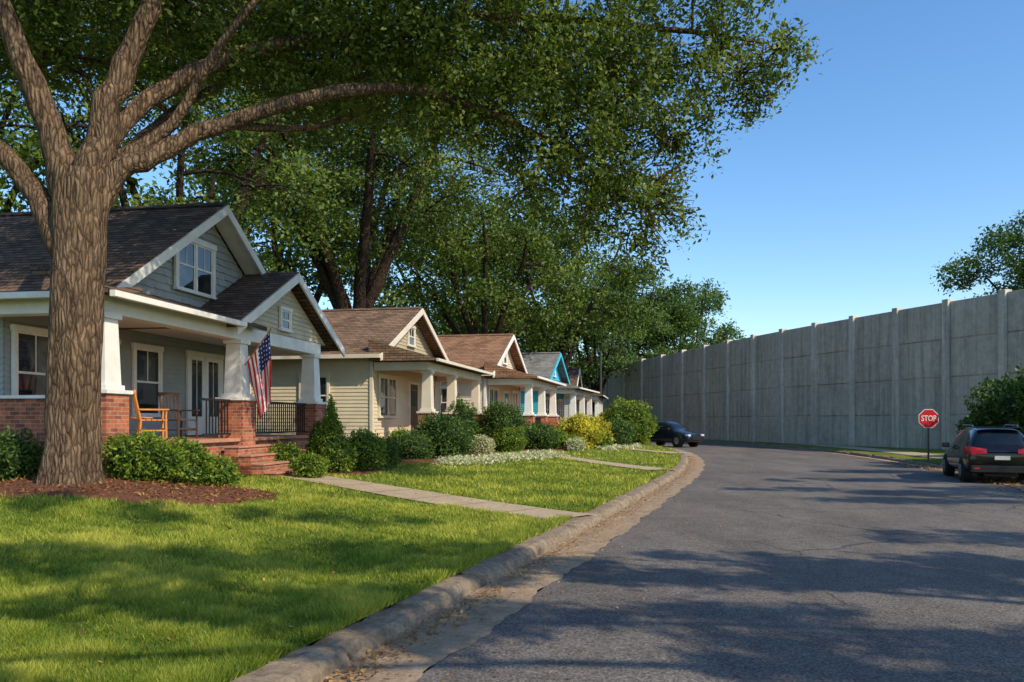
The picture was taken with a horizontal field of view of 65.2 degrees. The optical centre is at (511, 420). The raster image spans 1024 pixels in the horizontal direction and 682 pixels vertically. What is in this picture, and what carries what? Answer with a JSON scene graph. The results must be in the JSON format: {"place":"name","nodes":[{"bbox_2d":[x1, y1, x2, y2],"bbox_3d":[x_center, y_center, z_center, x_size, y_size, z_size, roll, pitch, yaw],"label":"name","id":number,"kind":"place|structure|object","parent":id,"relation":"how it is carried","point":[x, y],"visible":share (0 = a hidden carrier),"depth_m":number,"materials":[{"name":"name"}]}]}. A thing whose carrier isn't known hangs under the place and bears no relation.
{"place":"outdoors","nodes":[
{"label":"outdoors","id":0,"kind":"place"},
{"bbox_2d":[0,444,681,681],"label":"lawn","id":1,"kind":"structure","parent":0,"point":[256,500],"depth_m":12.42,"materials":[{"name":"green plant"}]},
{"bbox_2d":[0,3,149,212],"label":"oak tree","id":2,"kind":"object","parent":1,"relation":"on","point":[10,201],"visible":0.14,"depth_m":29.92,"materials":[{"name":"green plant"}]},
{"bbox_2d":[0,226,242,436],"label":"walls","id":3,"kind":"structure","parent":1,"relation":"on","point":[159,281],"depth_m":19.63,"materials":[{"name":"grey paint"}]},
{"bbox_2d":[0,202,338,351],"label":"roof","id":4,"kind":"structure","parent":3,"relation":"on","point":[138,237],"depth_m":18.58,"materials":[{"name":"grey"}]},
{"bbox_2d":[0,474,282,506],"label":"mulch bed","id":5,"kind":"object","parent":1,"relation":"on","point":[130,497],"visible":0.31,"depth_m":12.22,"materials":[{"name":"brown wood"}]},
{"bbox_2d":[0,425,43,481],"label":"shrub","id":6,"kind":"object","parent":5,"relation":"on","point":[19,457],"visible":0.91,"depth_m":13.13,"materials":[{"name":"green plant"}]},
{"bbox_2d":[102,427,192,482],"bbox_3d":[-6.260,0.611,13.585,1.657,1.028,1.299,0,0,0],"label":"shrub","id":7,"kind":"object","parent":5,"relation":"on","point":[143,456],"visible":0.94,"depth_m":13.33,"materials":[{"name":"green plant"}]},
{"bbox_2d":[156,432,217,484],"bbox_3d":[-5.856,0.710,14.203,1.195,1.030,1.249,0,0,-37],"label":"shrub","id":8,"kind":"object","parent":5,"relation":"on","point":[198,464],"visible":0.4,"depth_m":14.02,"materials":[{"name":"green plant"}]},
{"bbox_2d":[199,453,246,486],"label":"shrub","id":9,"kind":"object","parent":5,"relation":"on","point":[224,469],"visible":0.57,"depth_m":14.45,"materials":[{"name":"green plant"}]},
{"bbox_2d":[0,393,328,477],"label":"brick piers","id":10,"kind":"structure","parent":1,"relation":"on","point":[19,414],"depth_m":17.81,"materials":[{"name":"red brick"}]},
{"bbox_2d":[163,434,308,473],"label":"porch floor","id":11,"kind":"structure","parent":10,"relation":"on","point":[208,438],"depth_m":18.52,"materials":[{"name":"brick"}]},
{"bbox_2d":[129,417,152,432],"bbox_3d":[-8.107,0.158,17.473,0.500,0.480,0.500,0,0,0],"label":"porch table","id":12,"kind":"object","parent":11,"relation":"on","point":[142,418],"visible":0.35,"depth_m":17.46,"materials":[{"name":"brown wood"}]},
{"bbox_2d":[131,390,168,437],"bbox_3d":[-7.632,-0.121,16.861,0.680,1.041,0.600,0,0,-31],"label":"porch chair","id":13,"kind":"object","parent":11,"relation":"on","point":[137,412],"visible":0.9,"depth_m":16.75,"materials":[{"name":"brown wood"}]},
{"bbox_2d":[0,205,344,434],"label":"trim","id":14,"kind":"structure","parent":11,"relation":"on","point":[240,341],"depth_m":18.81,"materials":[{"name":"white paint"}]},
{"bbox_2d":[19,244,288,416],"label":"windows","id":15,"kind":"structure","parent":14,"relation":"attached to","point":[147,393],"depth_m":19.33,"materials":[{"name":"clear glass"}]},
{"bbox_2d":[202,398,306,434],"bbox_3d":[-6.330,-0.090,20.213,0.060,0.820,5.390,0,0,10],"label":"railing","id":16,"kind":"object","parent":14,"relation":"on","point":[297,417],"visible":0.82,"depth_m":20.73,"materials":[{"name":"black metal"}]},
{"bbox_2d":[244,328,271,420],"bbox_3d":[-5.990,-1.097,18.928,0.751,2.190,0.198,0,0,13],"label":"flag","id":17,"kind":"object","parent":14,"relation":"attached to","point":[258,362],"visible":1,"depth_m":18.89,"materials":[{"name":"multicoloured fabric"}]},
{"bbox_2d":[248,290,324,345],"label":"gable wall","id":18,"kind":"structure","parent":14,"relation":"on","point":[303,328],"depth_m":21.79,"materials":[{"name":"beige paint"}]},
{"bbox_2d":[158,392,199,437],"bbox_3d":[-7.501,-0.121,17.992,0.680,1.041,0.600,0,0,27],"label":"porch chair","id":19,"kind":"object","parent":11,"relation":"on","point":[178,414],"visible":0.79,"depth_m":18.03,"materials":[{"name":"brown wood"}]},
{"bbox_2d":[0,1,347,272],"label":"oak tree","id":20,"kind":"object","parent":1,"relation":"on","point":[301,169],"visible":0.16,"depth_m":32.14,"materials":[{"name":"green plant"}]},
{"bbox_2d":[141,100,398,306],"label":"oak tree","id":21,"kind":"object","parent":1,"relation":"on","point":[318,294],"visible":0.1,"depth_m":53.12,"materials":[{"name":"green plant"}]},
{"bbox_2d":[4,486,583,671],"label":"fallen leaves","id":22,"kind":"object","parent":1,"relation":"on","point":[80,633],"visible":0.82,"depth_m":8.91,"materials":[{"name":"brown plant"}]},
{"bbox_2d":[291,450,329,477],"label":"boxwood shrub","id":23,"kind":"object","parent":1,"relation":"on","point":[311,466],"visible":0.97,"depth_m":17.81,"materials":[{"name":"green plant"}]},
{"bbox_2d":[326,467,391,474],"bbox_3d":[-4.780,1.247,20.788,3.355,0.134,3.996,0,0,0],"label":"mulch bed","id":24,"kind":"object","parent":1,"relation":"on","point":[360,472],"visible":0.06,"depth_m":19.41,"materials":[{"name":"brown soil"}]},
{"bbox_2d":[267,440,306,468],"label":"boxwood shrub","id":25,"kind":"object","parent":24,"relation":"on","point":[286,453],"visible":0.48,"depth_m":19.10,"materials":[{"name":"green plant"}]},
{"bbox_2d":[304,420,320,456],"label":"conifer shrub","id":26,"kind":"object","parent":24,"relation":"on","point":[312,433],"visible":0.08,"depth_m":20.92,"materials":[{"name":"green plant"}]},
{"bbox_2d":[307,394,347,455],"bbox_3d":[-4.529,0.324,19.988,1.160,2.016,1.093,0,0,43],"label":"conifer shrub","id":27,"kind":"object","parent":24,"relation":"on","point":[330,428],"visible":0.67,"depth_m":19.85,"materials":[{"name":"green plant"}]},
{"bbox_2d":[318,440,358,472],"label":"boxwood shrub","id":28,"kind":"object","parent":24,"relation":"on","point":[340,456],"visible":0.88,"depth_m":19.16,"materials":[{"name":"green plant"}]},
{"bbox_2d":[342,426,390,470],"bbox_3d":[-3.741,0.730,20.251,1.456,1.217,1.675,0,0,0],"label":"boxwood shrub","id":29,"kind":"object","parent":24,"relation":"on","point":[370,447],"visible":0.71,"depth_m":19.90,"materials":[{"name":"green plant"}]},
{"bbox_2d":[379,437,402,468],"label":"boxwood shrub","id":30,"kind":"object","parent":24,"relation":"on","point":[393,453],"visible":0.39,"depth_m":21.42,"materials":[{"name":"green plant"}]},
{"bbox_2d":[173,4,555,308],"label":"oak tree","id":31,"kind":"object","parent":1,"relation":"on","point":[369,283],"visible":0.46,"depth_m":42.60,"materials":[{"name":"green plant"}]},
{"bbox_2d":[0,0,830,486],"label":"oak tree","id":32,"kind":"object","parent":1,"relation":"on","point":[374,60],"visible":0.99,"depth_m":14.99,"materials":[{"name":"green plant"}]},
{"bbox_2d":[332,187,540,351],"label":"oak tree","id":33,"kind":"object","parent":1,"relation":"on","point":[393,296],"visible":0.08,"depth_m":75.73,"materials":[{"name":"green plant"}]},
{"bbox_2d":[281,475,591,518],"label":"footpath","id":34,"kind":"structure","parent":1,"relation":"on","point":[399,492],"depth_m":15.10,"materials":[{"name":"concrete"}]},
{"bbox_2d":[396,452,494,462],"bbox_3d":[-1.942,1.270,27.800,3.272,0.179,9.348,0,0,18],"label":"mulch bed","id":35,"kind":"object","parent":1,"relation":"on","point":[416,460],"visible":0.09,"depth_m":24.82,"materials":[{"name":"brown soil"}]},
{"bbox_2d":[385,425,407,439],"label":"flowering shrub","id":36,"kind":"object","parent":35,"relation":"on","point":[397,433],"visible":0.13,"depth_m":26.81,"materials":[{"name":"green plant"}]},
{"bbox_2d":[388,428,435,459],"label":"boxwood shrub","id":37,"kind":"object","parent":35,"relation":"on","point":[412,445],"visible":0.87,"depth_m":25.10,"materials":[{"name":"green plant"}]},
{"bbox_2d":[415,410,476,457],"bbox_3d":[-2.214,0.502,26.535,2.067,1.732,2.108,0,0,-25],"label":"round shrub","id":38,"kind":"object","parent":35,"relation":"on","point":[450,436],"visible":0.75,"depth_m":26.03,"materials":[{"name":"green plant"}]},
{"bbox_2d":[444,393,481,451],"bbox_3d":[-1.910,0.117,30.944,1.523,2.428,1.577,0,0,0],"label":"round shrub","id":39,"kind":"object","parent":35,"relation":"on","point":[463,411],"visible":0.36,"depth_m":30.69,"materials":[{"name":"green plant"}]},
{"bbox_2d":[468,434,496,453],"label":"flowering shrub","id":40,"kind":"object","parent":35,"relation":"on","point":[485,444],"visible":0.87,"depth_m":29.26,"materials":[{"name":"white plant"}]},
{"bbox_2d":[418,413,495,450],"bbox_3d":[-7.668,0.688,32.595,13.730,1.900,8.460,0,0,11],"label":"brick base","id":41,"kind":"object","parent":1,"relation":"on","point":[420,415],"visible":0.08,"depth_m":27.59,"materials":[{"name":"red brick"}]},
{"bbox_2d":[251,358,439,439],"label":"walls","id":42,"kind":"structure","parent":41,"relation":"on","point":[349,384],"depth_m":28.28,"materials":[{"name":"beige"}]},
{"bbox_2d":[248,326,493,434],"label":"trim","id":43,"kind":"structure","parent":42,"relation":"attached to","point":[428,371],"depth_m":28.30,"materials":[{"name":"beige paint"}]},
{"bbox_2d":[320,329,433,414],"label":"windows","id":44,"kind":"structure","parent":42,"relation":"attached to","point":[392,406],"depth_m":29.37,"materials":[{"name":"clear glass"}]},
{"bbox_2d":[321,307,487,374],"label":"roof","id":45,"kind":"structure","parent":42,"relation":"on","point":[367,330],"depth_m":30.00,"materials":[{"name":"brown"}]},
{"bbox_2d":[380,308,448,360],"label":"rake boards","id":46,"kind":"object","parent":45,"relation":"attached to","point":[405,330],"visible":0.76,"depth_m":31.19,"materials":[{"name":"beige paint"}]},
{"bbox_2d":[394,323,433,356],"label":"gable wall","id":47,"kind":"structure","parent":42,"relation":"attached to","point":[423,348],"depth_m":32.91,"materials":[{"name":"beige"}]},
{"bbox_2d":[411,384,417,432],"bbox_3d":[-3.974,-0.437,32.157,0.070,2.050,0.950,0,0,11],"label":"door","id":48,"kind":"structure","parent":42,"relation":"attached to","point":[414,417],"depth_m":32.22,"materials":[{"name":"brown wood"}]},
{"bbox_2d":[371,172,613,345],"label":"oak tree","id":49,"kind":"object","parent":1,"relation":"on","point":[483,262],"visible":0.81,"depth_m":54.02,"materials":[{"name":"green plant"}]},
{"bbox_2d":[428,449,570,466],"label":"ground cover flowers","id":50,"kind":"object","parent":1,"relation":"on","point":[502,457],"visible":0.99,"depth_m":26.01,"materials":[{"name":"white plant"}]},
{"bbox_2d":[474,400,531,449],"bbox_3d":[-0.468,0.187,33.964,2.488,2.351,2.561,0,0,16],"label":"round shrub","id":51,"kind":"object","parent":1,"relation":"on","point":[497,416],"visible":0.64,"depth_m":33.49,"materials":[{"name":"green plant"}]},
{"bbox_2d":[492,424,528,451],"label":"boxwood shrub","id":52,"kind":"object","parent":1,"relation":"on","point":[509,440],"visible":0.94,"depth_m":32.64,"materials":[{"name":"green plant"}]},
{"bbox_2d":[522,416,557,429],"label":"brick base","id":53,"kind":"object","parent":1,"relation":"on","point":[552,420],"visible":0.13,"depth_m":40.93,"materials":[{"name":"red brick"}]},
{"bbox_2d":[441,376,519,413],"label":"walls","id":54,"kind":"structure","parent":53,"relation":"on","point":[464,389],"depth_m":37.83,"materials":[{"name":"beige paint"}]},
{"bbox_2d":[441,356,516,412],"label":"windows","id":55,"kind":"structure","parent":54,"relation":"attached to","point":[444,399],"depth_m":38.42,"materials":[{"name":"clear glass"}]},
{"bbox_2d":[437,333,561,385],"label":"roof","id":56,"kind":"structure","parent":54,"relation":"on","point":[484,352],"depth_m":39.94,"materials":[{"name":"brown"}]},
{"bbox_2d":[493,335,527,377],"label":"rake boards","id":57,"kind":"object","parent":56,"relation":"attached to","point":[513,338],"visible":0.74,"depth_m":41.00,"materials":[{"name":"white paint"}]},
{"bbox_2d":[441,352,566,416],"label":"trim","id":58,"kind":"structure","parent":54,"relation":"attached to","point":[528,386],"depth_m":38.97,"materials":[{"name":"white paint"}]},
{"bbox_2d":[500,350,515,369],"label":"gable wall","id":59,"kind":"structure","parent":54,"relation":"attached to","point":[511,365],"depth_m":42.91,"materials":[{"name":"beige wood"}]},
{"bbox_2d":[535,417,541,422],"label":"railing","id":60,"kind":"object","parent":53,"relation":"on","point":[538,419],"visible":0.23,"depth_m":40.19,"materials":[{"name":"black metal"}]},
{"bbox_2d":[523,448,566,450],"bbox_3d":[1.707,1.305,38.751,3.320,0.212,8.375,0,0,21],"label":"mulch bed","id":61,"kind":"object","parent":1,"relation":"on","point":[526,449],"visible":0.06,"depth_m":35.69,"materials":[{"name":"brown soil"}]},
{"bbox_2d":[522,421,559,449],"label":"boxwood shrub","id":62,"kind":"object","parent":61,"relation":"on","point":[541,436],"visible":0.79,"depth_m":35.44,"materials":[{"name":"green plant"}]},
{"bbox_2d":[549,426,569,448],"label":"boxwood shrub","id":63,"kind":"object","parent":61,"relation":"on","point":[562,439],"visible":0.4,"depth_m":36.66,"materials":[{"name":"green plant"}]},
{"bbox_2d":[561,433,578,448],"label":"boxwood shrub","id":64,"kind":"object","parent":61,"relation":"on","point":[573,436],"visible":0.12,"depth_m":37.81,"materials":[{"name":"green plant"}]},
{"bbox_2d":[564,437,586,451],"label":"flowering shrub","id":65,"kind":"object","parent":61,"relation":"on","point":[575,444],"visible":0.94,"depth_m":36.33,"materials":[{"name":"white plant"}]},
{"bbox_2d":[474,202,672,370],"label":"oak tree","id":66,"kind":"object","parent":1,"relation":"on","point":[539,344],"visible":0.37,"depth_m":64.67,"materials":[{"name":"green plant"}]},
{"bbox_2d":[554,411,606,448],"bbox_3d":[3.256,0.495,40.053,2.519,2.027,2.530,0,0,-27],"label":"yellow shrub","id":67,"kind":"object","parent":1,"relation":"on","point":[588,430],"visible":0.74,"depth_m":39.44,"materials":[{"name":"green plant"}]},
{"bbox_2d":[524,451,667,469],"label":"footpath","id":68,"kind":"structure","parent":1,"relation":"on","point":[621,465],"depth_m":27.58,"materials":[{"name":"concrete"}]},
{"bbox_2d":[544,277,651,415],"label":"oak tree","id":69,"kind":"object","parent":1,"relation":"on","point":[610,365],"visible":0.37,"depth_m":84.34,"materials":[{"name":"green plant"}]},
{"bbox_2d":[590,431,613,448],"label":"boxwood shrub","id":70,"kind":"object","parent":1,"relation":"on","point":[608,440],"visible":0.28,"depth_m":40.61,"materials":[{"name":"green plant"}]},
{"bbox_2d":[594,416,615,440],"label":"yellow shrub","id":71,"kind":"object","parent":1,"relation":"on","point":[604,426],"visible":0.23,"depth_m":43.20,"materials":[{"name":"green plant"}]},
{"bbox_2d":[604,415,637,445],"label":"boxwood shrub","id":72,"kind":"object","parent":1,"relation":"on","point":[622,432],"visible":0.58,"depth_m":43.42,"materials":[{"name":"green plant"}]},
{"bbox_2d":[595,442,648,450],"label":"ground cover flowers","id":73,"kind":"object","parent":1,"relation":"on","point":[613,447],"visible":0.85,"depth_m":41.19,"materials":[{"name":"white plant"}]},
{"bbox_2d":[598,396,662,445],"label":"round shrub","id":74,"kind":"object","parent":1,"relation":"on","point":[630,413],"visible":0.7,"depth_m":50.09,"materials":[{"name":"green plant"}]},
{"bbox_2d":[625,448,685,453],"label":"footpath","id":75,"kind":"structure","parent":1,"relation":"on","point":[657,451],"depth_m":40.22,"materials":[{"name":"concrete"}]},
{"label":"brick base","id":76,"kind":"object","parent":1,"relation":"on","visible":0},
{"bbox_2d":[521,391,563,421],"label":"walls","id":77,"kind":"structure","parent":76,"relation":"on","point":[535,401],"depth_m":51.60,"materials":[{"name":"teal"}]},
{"bbox_2d":[545,373,561,418],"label":"windows","id":78,"kind":"structure","parent":77,"relation":"attached to","point":[549,403],"depth_m":53.52,"materials":[{"name":"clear glass"}]},
{"bbox_2d":[552,367,561,381],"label":"gable wall","id":79,"kind":"structure","parent":77,"relation":"attached to","point":[558,378],"depth_m":56.54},
{"bbox_2d":[521,352,594,392],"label":"roof","id":80,"kind":"structure","parent":77,"relation":"on","point":[542,364],"depth_m":53.97,"materials":[{"name":"grey"}]},
{"bbox_2d":[550,353,569,383],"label":"rake boards","id":81,"kind":"object","parent":80,"relation":"attached to","point":[561,357],"visible":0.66,"depth_m":54.76,"materials":[{"name":"teal wood"}]},
{"bbox_2d":[545,371,599,420],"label":"trim","id":82,"kind":"structure","parent":77,"relation":"attached to","point":[572,394],"depth_m":54.47,"materials":[{"name":"white paint"}]},
{"bbox_2d":[0,0,1023,361],"label":"sky","id":83,"kind":"structure","parent":0,"point":[881,166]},
{"bbox_2d":[306,442,1023,681],"bbox_3d":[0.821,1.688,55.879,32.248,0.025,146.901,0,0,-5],"label":"road","id":84,"kind":"structure","parent":0,"point":[874,570],"depth_m":8.00,"materials":[{"name":"grey asphalt"}]},
{"bbox_2d":[261,248,608,402],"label":"distant trees","id":85,"kind":"object","parent":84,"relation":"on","point":[463,331],"visible":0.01,"depth_m":78.40,"materials":[{"name":"green plant"}]},
{"bbox_2d":[229,445,687,681],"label":"curb","id":86,"kind":"structure","parent":84,"relation":"on","point":[324,657],"depth_m":6.92,"materials":[{"name":"concrete"}]},
{"bbox_2d":[320,447,705,681],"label":"gutter","id":87,"kind":"object","parent":84,"relation":"on","point":[428,654],"visible":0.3,"depth_m":7.39,"materials":[{"name":"concrete"}]},
{"bbox_2d":[321,456,793,681],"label":"fallen leaves","id":88,"kind":"object","parent":87,"relation":"on","point":[409,638],"visible":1,"depth_m":7.12,"materials":[{"name":"brown plant"}]},
{"bbox_2d":[599,346,618,394],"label":"street lamp","id":89,"kind":"object","parent":84,"relation":"on","point":[600,385],"visible":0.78,"depth_m":73.91,"materials":[{"name":"metal"}]},
{"bbox_2d":[642,421,703,447],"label":"parked car","id":90,"kind":"object","parent":84,"relation":"on","point":[677,435],"visible":0.76,"depth_m":51.37,"materials":[{"name":"blue paint"}]},
{"bbox_2d":[701,441,1023,489],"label":"gutter","id":91,"kind":"object","parent":84,"relation":"on","point":[1022,488],"visible":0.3,"depth_m":32.33,"materials":[{"name":"concrete"}]},
{"bbox_2d":[885,462,1023,498],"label":"fallen leaves","id":92,"kind":"object","parent":91,"relation":"on","point":[978,477],"visible":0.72,"depth_m":23.22,"materials":[{"name":"brown plant"}]},
{"bbox_2d":[703,440,1023,484],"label":"curb","id":93,"kind":"structure","parent":84,"relation":"on","point":[1013,479],"depth_m":37.80,"materials":[{"name":"concrete"}]},
{"bbox_2d":[942,424,1023,481],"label":"parked suv","id":94,"kind":"object","parent":84,"relation":"on","point":[988,451],"visible":1,"depth_m":21.54,"materials":[{"name":"black paint"}]},
{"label":"brick base","id":95,"kind":"object","parent":84,"relation":"on","visible":0},
{"bbox_2d":[564,397,576,420],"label":"walls","id":96,"kind":"structure","parent":95,"relation":"on","point":[566,406],"depth_m":66.26,"materials":[{"name":"grey"}]},
{"bbox_2d":[567,368,605,398],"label":"roof","id":97,"kind":"structure","parent":96,"relation":"on","point":[573,373],"depth_m":68.84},
{"bbox_2d":[569,395,607,415],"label":"trim","id":98,"kind":"structure","parent":96,"relation":"attached to","point":[598,400],"depth_m":66.17,"materials":[{"name":"white paint"}]},
{"bbox_2d":[703,439,945,463],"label":"verge","id":99,"kind":"structure","parent":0,"point":[931,451],"depth_m":40.90,"materials":[{"name":"green plant"}]},
{"bbox_2d":[569,256,703,366],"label":"oak tree","id":100,"kind":"object","parent":99,"relation":"on","point":[663,327],"visible":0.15,"depth_m":99.99,"materials":[{"name":"green plant"}]},
{"bbox_2d":[629,275,746,356],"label":"oak tree","id":101,"kind":"object","parent":99,"relation":"on","point":[688,326],"visible":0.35,"depth_m":104.53,"materials":[{"name":"green plant"}]},
{"bbox_2d":[691,318,742,345],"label":"oak tree","id":102,"kind":"object","parent":99,"relation":"on","point":[729,328],"visible":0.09,"depth_m":120.47,"materials":[{"name":"green plant"}]},
{"bbox_2d":[578,289,1023,448],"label":"noise barrier wall","id":103,"kind":"structure","parent":99,"relation":"on","point":[974,345],"depth_m":49.55,"materials":[{"name":"concrete"}]},
{"bbox_2d":[590,289,1011,449],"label":"posts","id":104,"kind":"object","parent":99,"relation":"on","point":[1003,332],"visible":0.45,"depth_m":48.64,"materials":[{"name":"concrete"}]},
{"bbox_2d":[919,409,938,460],"bbox_3d":[16.351,0.545,31.408,0.739,2.050,0.064,0,0,8],"label":"stop sign","id":105,"kind":"object","parent":99,"relation":"on","point":[928,418],"visible":1,"depth_m":31.39,"materials":[{"name":"metal"}]},
{"bbox_2d":[930,209,1023,297],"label":"oak tree","id":106,"kind":"object","parent":99,"relation":"on","point":[970,277],"visible":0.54,"depth_m":57.88,"materials":[{"name":"green plant"}]},
{"bbox_2d":[954,363,1023,434],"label":"laurel shrub","id":107,"kind":"object","parent":99,"relation":"on","point":[1002,404],"visible":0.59,"depth_m":28.89,"materials":[{"name":"green plant"}]},
{"bbox_2d":[771,442,943,458],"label":"pavement","id":108,"kind":"structure","parent":0,"point":[937,456],"depth_m":40.78,"materials":[{"name":"concrete"}]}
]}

